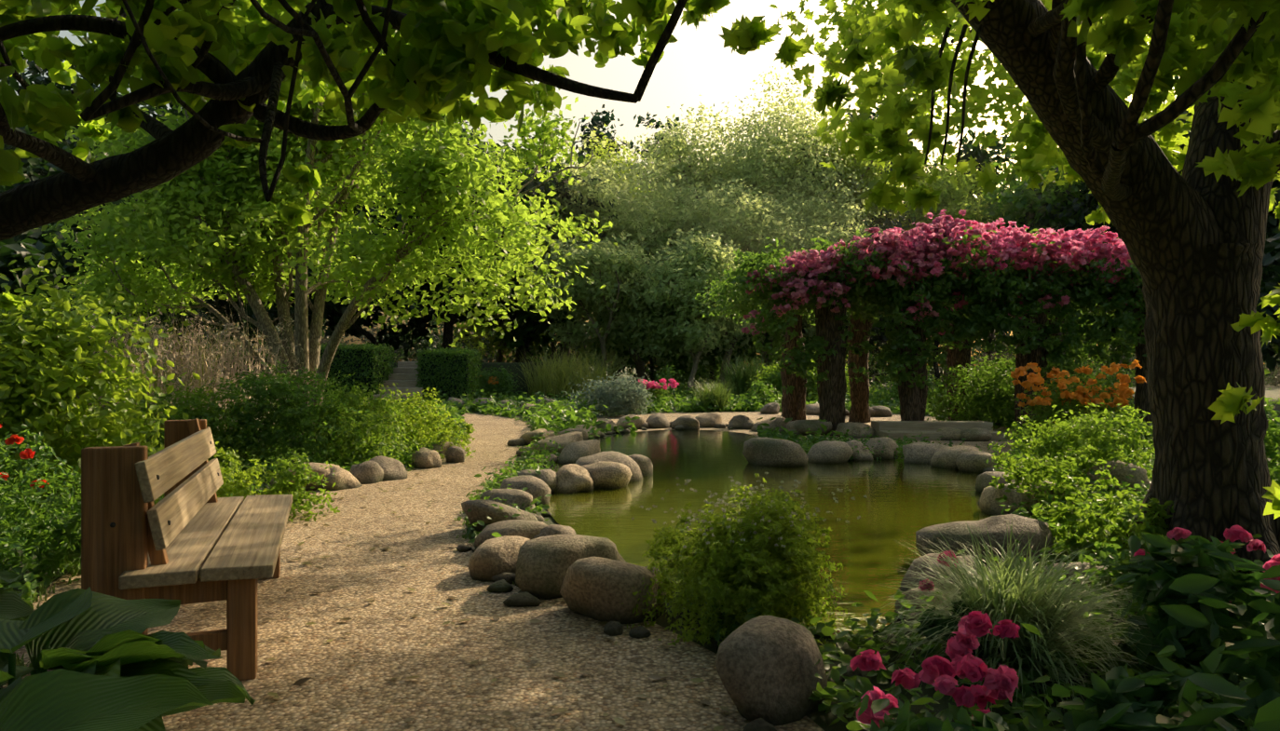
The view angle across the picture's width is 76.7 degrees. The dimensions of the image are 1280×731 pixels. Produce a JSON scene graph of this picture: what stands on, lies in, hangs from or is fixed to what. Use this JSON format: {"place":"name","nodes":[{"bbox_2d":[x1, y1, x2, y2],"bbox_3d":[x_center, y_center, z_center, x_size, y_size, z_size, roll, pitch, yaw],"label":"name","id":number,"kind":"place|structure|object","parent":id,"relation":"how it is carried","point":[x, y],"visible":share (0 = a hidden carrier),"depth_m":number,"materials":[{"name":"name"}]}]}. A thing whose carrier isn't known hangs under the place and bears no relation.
{"place":"outdoors","nodes":[
{"label":"outdoors","id":0,"kind":"place"},
{"bbox_2d":[0,0,689,343],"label":"tree","id":1,"kind":"object","parent":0,"point":[442,58],"depth_m":2.79,"materials":[{"name":"plant"}]},
{"bbox_2d":[2,412,824,730],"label":"path","id":2,"kind":"structure","parent":0,"point":[362,659],"depth_m":3.46,"materials":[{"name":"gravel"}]},
{"bbox_2d":[81,418,292,680],"bbox_3d":[-2.002,0.744,3.779,0.635,0.909,1.800,0,0,-21],"label":"bench","id":3,"kind":"object","parent":2,"relation":"on","point":[190,537],"visible":0.9,"depth_m":3.06,"materials":[{"name":"brown wood"}]},
{"bbox_2d":[0,0,1265,367],"label":"sky","id":4,"kind":"structure","parent":0,"point":[698,63],"materials":[{"name":"white"}]},
{"bbox_2d":[0,367,1279,730],"bbox_3d":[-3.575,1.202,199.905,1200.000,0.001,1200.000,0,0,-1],"label":"ground","id":5,"kind":"structure","parent":0,"point":[823,719],"depth_m":3.40,"materials":[{"name":"soil"}]},
{"bbox_2d":[0,570,33,620],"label":"hosta","id":6,"kind":"object","parent":5,"relation":"on","point":[13,605],"visible":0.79,"depth_m":2.91,"materials":[{"name":"green plant"}]},
{"bbox_2d":[0,424,79,542],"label":"shrub","id":7,"kind":"object","parent":5,"relation":"on","point":[7,468],"visible":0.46,"depth_m":5.70,"materials":[{"name":"green plant"}]},
{"bbox_2d":[0,442,81,587],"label":"shrub","id":8,"kind":"object","parent":5,"relation":"on","point":[35,535],"visible":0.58,"depth_m":4.54,"materials":[{"name":"green plant"}]},
{"bbox_2d":[6,503,81,584],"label":"bed shrub","id":9,"kind":"object","parent":5,"relation":"on","point":[60,530],"visible":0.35,"depth_m":4.48,"materials":[{"name":"green plant"}]},
{"bbox_2d":[0,223,122,377],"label":"tree","id":10,"kind":"object","parent":5,"relation":"on","point":[35,245],"depth_m":15.59,"materials":[{"name":"plant"}]},
{"bbox_2d":[0,36,183,207],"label":"tree","id":11,"kind":"object","parent":5,"relation":"on","point":[34,70],"depth_m":28.17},
{"bbox_2d":[0,247,200,519],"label":"shrub","id":12,"kind":"object","parent":5,"relation":"on","point":[38,394],"visible":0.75,"depth_m":6.78,"materials":[{"name":"green plant"}]},
{"bbox_2d":[0,668,213,730],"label":"hosta","id":13,"kind":"object","parent":5,"relation":"on","point":[61,700],"visible":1,"depth_m":1.74,"materials":[{"name":"green plant"}]},
{"bbox_2d":[0,134,215,405],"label":"tree","id":14,"kind":"object","parent":5,"relation":"on","point":[34,162],"depth_m":19.87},
{"bbox_2d":[0,586,255,730],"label":"hosta","id":15,"kind":"object","parent":5,"relation":"on","point":[88,631],"visible":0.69,"depth_m":2.15,"materials":[{"name":"green plant"}]},
{"bbox_2d":[9,36,310,385],"bbox_3d":[-18.795,-5.287,33.077,15.426,13.245,15.518,0,0,-1],"label":"tree","id":16,"kind":"object","parent":5,"relation":"on","point":[221,307],"depth_m":34.32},
{"bbox_2d":[79,374,281,471],"bbox_3d":[-5.101,0.626,8.921,2.297,1.156,1.429,0,0,-1],"label":"shrub","id":17,"kind":"object","parent":5,"relation":"on","point":[210,415],"visible":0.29,"depth_m":8.77,"materials":[{"name":"green plant"}]},
{"bbox_2d":[110,308,256,427],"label":"grass seedheads","id":18,"kind":"object","parent":5,"relation":"on","point":[158,363],"depth_m":11.63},
{"bbox_2d":[95,295,309,446],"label":"grass seedheads","id":19,"kind":"object","parent":5,"relation":"on","point":[205,369],"depth_m":11.89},
{"bbox_2d":[94,313,318,462],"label":"plume grass stalks","id":20,"kind":"object","parent":5,"relation":"on","point":[211,366],"visible":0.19,"depth_m":9.69,"materials":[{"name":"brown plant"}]},
{"bbox_2d":[87,309,308,408],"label":"plume grass plumes","id":21,"kind":"object","parent":20,"relation":"attached to","point":[179,373],"visible":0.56,"depth_m":9.67,"materials":[{"name":"plant"}]},
{"bbox_2d":[153,441,306,504],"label":"shrub","id":22,"kind":"object","parent":5,"relation":"on","point":[240,483],"visible":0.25,"depth_m":6.22,"materials":[{"name":"green plant"}]},
{"bbox_2d":[199,360,366,470],"bbox_3d":[-4.252,0.575,9.359,2.083,1.263,1.548,0,0,-1],"label":"shrub","id":23,"kind":"object","parent":5,"relation":"on","point":[286,428],"visible":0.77,"depth_m":9.12,"materials":[{"name":"green plant"}]},
{"bbox_2d":[0,417,581,621],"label":"ground cover","id":24,"kind":"object","parent":5,"relation":"on","point":[531,464],"visible":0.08,"depth_m":7.55,"materials":[{"name":"green plant"}]},
{"bbox_2d":[262,451,344,521],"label":"shrub","id":25,"kind":"object","parent":5,"relation":"on","point":[300,495],"visible":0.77,"depth_m":6.32,"materials":[{"name":"green plant"}]},
{"bbox_2d":[34,0,618,441],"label":"tree","id":26,"kind":"object","parent":5,"relation":"on","point":[455,158],"depth_m":11.38,"materials":[{"name":"plant"}]},
{"bbox_2d":[221,194,469,362],"bbox_3d":[-9.792,-2.618,29.042,7.506,7.950,8.385,0,0,-1],"label":"tree","id":27,"kind":"object","parent":5,"relation":"on","point":[419,325],"depth_m":29.16,"materials":[{"name":"plant"}]},
{"bbox_2d":[319,340,396,402],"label":"hedge","id":28,"kind":"object","parent":5,"relation":"on","point":[380,347],"depth_m":22.85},
{"bbox_2d":[297,370,442,471],"bbox_3d":[-3.248,0.635,9.444,1.494,1.165,1.303,0,0,42],"label":"shrub","id":29,"kind":"object","parent":5,"relation":"on","point":[378,428],"visible":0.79,"depth_m":9.45,"materials":[{"name":"green plant"}]},
{"bbox_2d":[368,361,423,407],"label":"garden steps","id":30,"kind":"structure","parent":5,"relation":"on","point":[403,376],"depth_m":23.67,"materials":[{"name":"grey stone"}]},
{"bbox_2d":[350,382,457,453],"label":"lime shrub","id":31,"kind":"object","parent":5,"relation":"on","point":[418,418],"visible":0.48,"depth_m":10.73,"materials":[{"name":"green plant"}]},
{"bbox_2d":[376,308,492,362],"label":"shrub","id":32,"kind":"object","parent":5,"relation":"on","point":[400,352],"depth_m":47.45,"materials":[{"name":"green plant"}]},
{"bbox_2d":[315,93,572,350],"bbox_3d":[-8.623,-4.900,32.093,11.938,12.531,13.056,0,0,-1],"label":"tree","id":33,"kind":"object","parent":5,"relation":"on","point":[534,183],"depth_m":29.76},
{"bbox_2d":[419,412,476,459],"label":"lime shrub","id":34,"kind":"object","parent":5,"relation":"on","point":[446,430],"visible":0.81,"depth_m":10.47,"materials":[{"name":"green plant"}]},
{"bbox_2d":[414,346,484,403],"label":"hedge","id":35,"kind":"object","parent":5,"relation":"on","point":[475,383],"depth_m":23.37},
{"bbox_2d":[390,362,578,395],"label":"hedge","id":36,"kind":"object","parent":5,"relation":"on","point":[516,368],"depth_m":27.47,"materials":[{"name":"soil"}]},
{"bbox_2d":[429,167,560,362],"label":"tree","id":37,"kind":"object","parent":5,"relation":"on","point":[487,333],"depth_m":37.51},
{"bbox_2d":[468,535,530,582],"bbox_3d":[-0.751,1.121,4.702,0.420,0.239,0.523,-3,-1,33],"label":"rock","id":38,"kind":"object","parent":5,"relation":"on","point":[489,559],"visible":0.54,"depth_m":4.53,"materials":[{"name":"stone"}]},
{"bbox_2d":[461,500,538,531],"bbox_3d":[-1.005,1.114,5.937,0.595,0.247,0.547,5,-6,4],"label":"rock","id":39,"kind":"object","parent":5,"relation":"on","point":[483,510],"visible":0.52,"depth_m":5.73,"materials":[{"name":"stone"}]},
{"bbox_2d":[478,366,530,400],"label":"dark shrub","id":40,"kind":"object","parent":5,"relation":"on","point":[501,387],"visible":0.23,"depth_m":25.53,"materials":[{"name":"green plant"}]},
{"bbox_2d":[479,489,537,514],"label":"rock","id":41,"kind":"object","parent":5,"relation":"on","point":[519,497],"visible":0.35,"depth_m":6.46,"materials":[{"name":"stone"}]},
{"bbox_2d":[474,519,547,548],"bbox_3d":[-0.837,1.123,5.306,0.526,0.223,0.583,-3,-5,-27],"label":"rock","id":42,"kind":"object","parent":5,"relation":"on","point":[528,529],"visible":0.31,"depth_m":5.10,"materials":[{"name":"stone"}]},
{"bbox_2d":[424,122,619,362],"bbox_3d":[-5.458,-4.532,35.159,10.048,11.773,10.023,0,0,-1],"label":"tree","id":43,"kind":"object","parent":5,"relation":"on","point":[589,202],"depth_m":32.51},
{"bbox_2d":[468,265,580,362],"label":"tree","id":44,"kind":"object","parent":5,"relation":"on","point":[524,328],"depth_m":33.78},
{"bbox_2d":[500,475,551,506],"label":"rock","id":45,"kind":"object","parent":5,"relation":"on","point":[537,487],"visible":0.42,"depth_m":6.98,"materials":[{"name":"stone"}]},
{"bbox_2d":[509,340,628,398],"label":"yellow grass","id":46,"kind":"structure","parent":5,"relation":"on","point":[551,380],"depth_m":25.86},
{"bbox_2d":[515,534,626,599],"bbox_3d":[-0.401,1.087,4.399,0.639,0.338,0.642,2,-1,35],"label":"rock","id":47,"kind":"object","parent":5,"relation":"on","point":[544,565],"visible":0.5,"depth_m":4.20,"materials":[{"name":"stone"}]},
{"bbox_2d":[553,463,593,493],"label":"rock","id":48,"kind":"object","parent":5,"relation":"on","point":[574,478],"visible":0.58,"depth_m":7.59,"materials":[{"name":"stone"}]},
{"bbox_2d":[557,439,600,464],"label":"rock","id":49,"kind":"object","parent":5,"relation":"on","point":[572,453],"visible":0.58,"depth_m":9.83,"materials":[{"name":"stone"}]},
{"bbox_2d":[522,231,659,374],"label":"tree","id":50,"kind":"object","parent":5,"relation":"on","point":[608,263],"depth_m":29.24,"materials":[{"name":"plant"}]},
{"bbox_2d":[581,462,631,489],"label":"rock","id":51,"kind":"object","parent":5,"relation":"on","point":[610,475],"visible":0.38,"depth_m":7.80,"materials":[{"name":"stone"}]},
{"bbox_2d":[561,370,656,417],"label":"silver shrub","id":52,"kind":"object","parent":5,"relation":"on","point":[631,397],"visible":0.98,"depth_m":18.87,"materials":[{"name":"green plant"}]},
{"bbox_2d":[575,451,643,482],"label":"rock","id":53,"kind":"object","parent":5,"relation":"on","point":[623,459],"visible":0.33,"depth_m":8.38,"materials":[{"name":"stone"}]},
{"bbox_2d":[502,126,721,387],"bbox_3d":[-1.044,-4.352,35.193,10.371,11.462,10.522,0,0,-1],"label":"tree","id":54,"kind":"object","parent":5,"relation":"on","point":[640,217],"depth_m":32.76,"materials":[{"name":"plant"}]},
{"bbox_2d":[559,556,667,625],"bbox_3d":[-0.134,1.095,3.938,0.499,0.342,0.429,0,0,25],"label":"rock","id":55,"kind":"object","parent":5,"relation":"on","point":[599,589],"visible":0.73,"depth_m":3.76,"materials":[{"name":"stone"}]},
{"bbox_2d":[547,123,690,362],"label":"tree","id":56,"kind":"object","parent":5,"relation":"on","point":[604,155],"depth_m":39.24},
{"bbox_2d":[569,104,690,382],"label":"tree","id":57,"kind":"object","parent":5,"relation":"on","point":[596,118],"depth_m":46.28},
{"bbox_2d":[53,381,1279,444],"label":"ground cover","id":58,"kind":"object","parent":5,"relation":"on","point":[558,413],"visible":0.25,"depth_m":19.29,"materials":[{"name":"green plant"}]},
{"bbox_2d":[641,346,718,391],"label":"ball shrub","id":59,"kind":"object","parent":5,"relation":"on","point":[687,374],"depth_m":32.06,"materials":[{"name":"green plant"}]},
{"bbox_2d":[607,228,753,394],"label":"tree","id":60,"kind":"object","parent":5,"relation":"on","point":[691,277],"depth_m":29.05,"materials":[{"name":"plant"}]},
{"bbox_2d":[685,377,741,411],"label":"pale grass","id":61,"kind":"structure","parent":5,"relation":"on","point":[714,393],"depth_m":21.06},
{"bbox_2d":[628,320,809,386],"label":"shrub","id":62,"kind":"object","parent":5,"relation":"on","point":[717,358],"depth_m":42.21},
{"bbox_2d":[654,177,827,389],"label":"tree","id":63,"kind":"object","parent":5,"relation":"on","point":[753,238],"depth_m":32.89,"materials":[{"name":"plant"}]},
{"bbox_2d":[706,351,777,396],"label":"fountain grass","id":64,"kind":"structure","parent":5,"relation":"on","point":[741,377],"depth_m":26.95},
{"bbox_2d":[621,472,868,647],"bbox_3d":[0.454,0.858,3.685,1.088,0.691,0.906,0,0,-1],"label":"airy plant","id":65,"kind":"object","parent":5,"relation":"on","point":[742,566],"depth_m":3.55,"materials":[{"name":"plant"}]},
{"bbox_2d":[623,66,891,369],"bbox_3d":[5.692,-7.003,40.018,12.974,16.692,11.526,0,0,-1],"label":"tree","id":66,"kind":"object","parent":5,"relation":"on","point":[758,170],"depth_m":38.11,"materials":[{"name":"plant"}]},
{"bbox_2d":[715,615,827,725],"bbox_3d":[0.481,1.085,2.879,0.323,0.369,0.466,-7,2,28],"label":"rock","id":67,"kind":"object","parent":5,"relation":"on","point":[767,670],"visible":0.88,"depth_m":2.74,"materials":[{"name":"stone"}]},
{"bbox_2d":[742,436,808,466],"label":"rock","id":68,"kind":"object","parent":5,"relation":"on","point":[760,451],"visible":0.77,"depth_m":9.54,"materials":[{"name":"stone"}]},
{"bbox_2d":[456,422,1100,730],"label":"stones","id":69,"kind":"object","parent":5,"relation":"on","point":[502,582],"visible":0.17,"depth_m":4.07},
{"bbox_2d":[596,411,1017,455],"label":"gravel path","id":70,"kind":"structure","parent":5,"relation":"on","point":[753,416],"depth_m":17.30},
{"bbox_2d":[745,351,898,403],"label":"green shrub","id":71,"kind":"object","parent":5,"relation":"on","point":[773,376],"visible":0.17,"depth_m":23.79,"materials":[{"name":"green plant"}]},
{"bbox_2d":[768,190,883,352],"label":"tree","id":72,"kind":"object","parent":5,"relation":"on","point":[835,239],"depth_m":34.74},
{"bbox_2d":[806,440,853,463],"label":"rock","id":73,"kind":"object","parent":5,"relation":"on","point":[829,452],"visible":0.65,"depth_m":9.86,"materials":[{"name":"stone"}]},
{"bbox_2d":[769,101,914,385],"bbox_3d":[10.373,-5.956,42.044,9.889,14.636,8.855,0,0,-1],"label":"tree","id":74,"kind":"object","parent":5,"relation":"on","point":[873,169],"depth_m":39.74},
{"bbox_2d":[824,208,915,354],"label":"tree","id":75,"kind":"object","parent":5,"relation":"on","point":[881,338],"depth_m":35.07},
{"bbox_2d":[902,442,948,463],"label":"rock","id":76,"kind":"object","parent":5,"relation":"on","point":[918,453],"visible":0.56,"depth_m":9.88,"materials":[{"name":"stone"}]},
{"bbox_2d":[857,694,1008,730],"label":"peony","id":77,"kind":"object","parent":5,"relation":"on","point":[906,720],"visible":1,"depth_m":1.94,"materials":[{"name":"green plant"}]},
{"bbox_2d":[871,421,1006,440],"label":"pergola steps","id":78,"kind":"structure","parent":5,"relation":"on","point":[897,429],"depth_m":13.35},
{"bbox_2d":[900,553,980,591],"bbox_3d":[1.594,1.126,4.311,0.494,0.238,0.451,-9,3,-43],"label":"rock","id":79,"kind":"object","parent":5,"relation":"on","point":[911,575],"visible":0.15,"depth_m":4.25,"materials":[{"name":"stone"}]},
{"bbox_2d":[618,0,1279,575],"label":"tree","id":80,"kind":"object","parent":5,"relation":"on","point":[1192,237],"depth_m":4.49,"materials":[{"name":"plant"}]},
{"bbox_2d":[768,0,1194,193],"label":"tree leaves","id":81,"kind":"object","parent":80,"relation":"attached to","point":[868,18],"visible":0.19,"depth_m":6.77,"materials":[{"name":"plant"}]},
{"bbox_2d":[914,599,1000,679],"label":"leafy plant","id":82,"kind":"object","parent":5,"relation":"on","point":[936,622],"visible":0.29,"depth_m":3.12,"materials":[{"name":"green plant"}]},
{"bbox_2d":[780,294,1152,435],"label":"pergola posts","id":83,"kind":"object","parent":5,"relation":"on","point":[832,389],"visible":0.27,"depth_m":13.98,"materials":[{"name":"wood"}]},
{"bbox_2d":[741,209,967,340],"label":"pale pergola flowers","id":84,"kind":"object","parent":83,"relation":"on","point":[813,258],"visible":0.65,"depth_m":13.39,"materials":[{"name":"pink plant"}]},
{"bbox_2d":[694,212,1146,394],"bbox_3d":[5.449,-1.141,15.404,8.415,3.140,5.309,0,0,-1],"label":"climbing plant","id":85,"kind":"object","parent":83,"relation":"on","point":[971,316],"depth_m":13.52,"materials":[{"name":"plant"}]},
{"bbox_2d":[896,152,1038,388],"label":"tree","id":86,"kind":"object","parent":5,"relation":"on","point":[944,183],"depth_m":38.83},
{"bbox_2d":[885,117,1052,387],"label":"tree","id":87,"kind":"object","parent":5,"relation":"on","point":[982,154],"depth_m":42.61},
{"bbox_2d":[673,426,1279,730],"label":"ground cover","id":88,"kind":"object","parent":5,"relation":"on","point":[1035,718],"visible":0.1,"depth_m":3.13,"materials":[{"name":"green plant"}]},
{"bbox_2d":[1074,506,1176,610],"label":"bank shrub","id":89,"kind":"object","parent":88,"relation":"on","point":[1117,557],"visible":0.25,"depth_m":4.03,"materials":[{"name":"green plant"}]},
{"bbox_2d":[955,450,1003,473],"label":"rock","id":90,"kind":"object","parent":5,"relation":"on","point":[973,461],"visible":0.75,"depth_m":8.98,"materials":[{"name":"stone"}]},
{"bbox_2d":[915,514,1054,571],"bbox_3d":[2.040,1.095,4.861,0.765,0.379,0.726,-4,-4,-32],"label":"rock","id":91,"kind":"object","parent":5,"relation":"on","point":[998,527],"visible":0.4,"depth_m":4.66,"materials":[{"name":"stone"}]},
{"bbox_2d":[979,485,1036,516],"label":"rock","id":92,"kind":"object","parent":5,"relation":"on","point":[988,504],"visible":0.52,"depth_m":6.38,"materials":[{"name":"stone"}]},
{"bbox_2d":[854,517,1190,725],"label":"ornamental grass","id":93,"kind":"object","parent":5,"relation":"on","point":[1015,595],"depth_m":3.07,"materials":[{"name":"plant"}]},
{"bbox_2d":[926,342,1135,429],"bbox_3d":[7.738,0.354,15.876,3.920,1.760,3.467,0,0,36],"label":"dark shrub","id":94,"kind":"object","parent":5,"relation":"on","point":[974,403],"visible":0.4,"depth_m":15.71,"materials":[{"name":"green plant"}]},
{"bbox_2d":[964,115,1120,361],"bbox_3d":[20.333,-5.367,38.767,12.361,13.453,13.423,0,0,-1],"label":"tree","id":95,"kind":"object","parent":5,"relation":"on","point":[1016,199],"depth_m":35.71,"materials":[{"name":"plant"}]},
{"bbox_2d":[986,444,1120,516],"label":"bank shrub","id":96,"kind":"object","parent":5,"relation":"on","point":[1068,485],"visible":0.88,"depth_m":6.36,"materials":[{"name":"green plant"}]},
{"bbox_2d":[850,524,1279,727],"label":"pink flowers","id":97,"kind":"object","parent":5,"relation":"on","point":[1000,682],"visible":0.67,"depth_m":2.39,"materials":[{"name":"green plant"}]},
{"bbox_2d":[987,372,1144,448],"bbox_3d":[6.012,0.653,11.382,2.054,1.120,1.388,0,0,-1],"label":"shrub","id":98,"kind":"object","parent":5,"relation":"on","point":[1038,410],"visible":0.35,"depth_m":11.18,"materials":[{"name":"green plant"}]},
{"bbox_2d":[1010,359,1146,408],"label":"orange flowers","id":99,"kind":"object","parent":98,"relation":"on","point":[1124,391],"visible":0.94,"depth_m":10.94,"materials":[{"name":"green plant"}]},
{"bbox_2d":[988,402,1155,492],"bbox_3d":[4.452,0.784,8.151,1.643,0.860,1.350,0,0,41],"label":"shrub","id":100,"kind":"object","parent":5,"relation":"on","point":[1100,442],"visible":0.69,"depth_m":7.92,"materials":[{"name":"green plant"}]},
{"bbox_2d":[1033,490,1174,566],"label":"shrub","id":101,"kind":"object","parent":5,"relation":"on","point":[1099,527],"visible":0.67,"depth_m":4.77,"materials":[{"name":"green plant"}]},
{"bbox_2d":[1086,460,1150,491],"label":"rock","id":102,"kind":"object","parent":5,"relation":"on","point":[1138,474],"visible":0.25,"depth_m":7.47,"materials":[{"name":"stone"}]},
{"bbox_2d":[997,75,1279,341],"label":"tree","id":103,"kind":"object","parent":5,"relation":"on","point":[1084,210],"visible":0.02,"depth_m":34.39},
{"bbox_2d":[1051,646,1279,730],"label":"leafy plant","id":104,"kind":"object","parent":5,"relation":"on","point":[1118,699],"visible":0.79,"depth_m":2.03,"materials":[{"name":"green plant"}]},
{"bbox_2d":[1098,533,1279,701],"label":"leafy shrub","id":105,"kind":"object","parent":5,"relation":"on","point":[1154,573],"visible":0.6,"depth_m":2.89,"materials":[{"name":"green plant"}]},
{"bbox_2d":[1155,565,1279,728],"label":"leafy plant","id":106,"kind":"object","parent":5,"relation":"on","point":[1191,617],"visible":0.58,"depth_m":2.10,"materials":[{"name":"green plant"}]},
{"bbox_2d":[1155,672,1279,730],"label":"leafy plant","id":107,"kind":"object","parent":5,"relation":"on","point":[1192,714],"visible":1,"depth_m":1.41,"materials":[{"name":"green plant"}]},
{"bbox_2d":[1255,225,1279,372],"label":"tree","id":108,"kind":"object","parent":5,"relation":"on","point":[1272,251],"visible":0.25,"depth_m":20.57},
{"bbox_2d":[1263,388,1279,486],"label":"shrub","id":109,"kind":"object","parent":5,"relation":"on","point":[1270,451],"visible":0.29,"depth_m":6.46,"materials":[{"name":"green plant"}]},
{"bbox_2d":[544,429,994,636],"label":"pond water","id":110,"kind":"structure","parent":0,"point":[903,503],"depth_m":7.07,"materials":[{"name":"liquid"}]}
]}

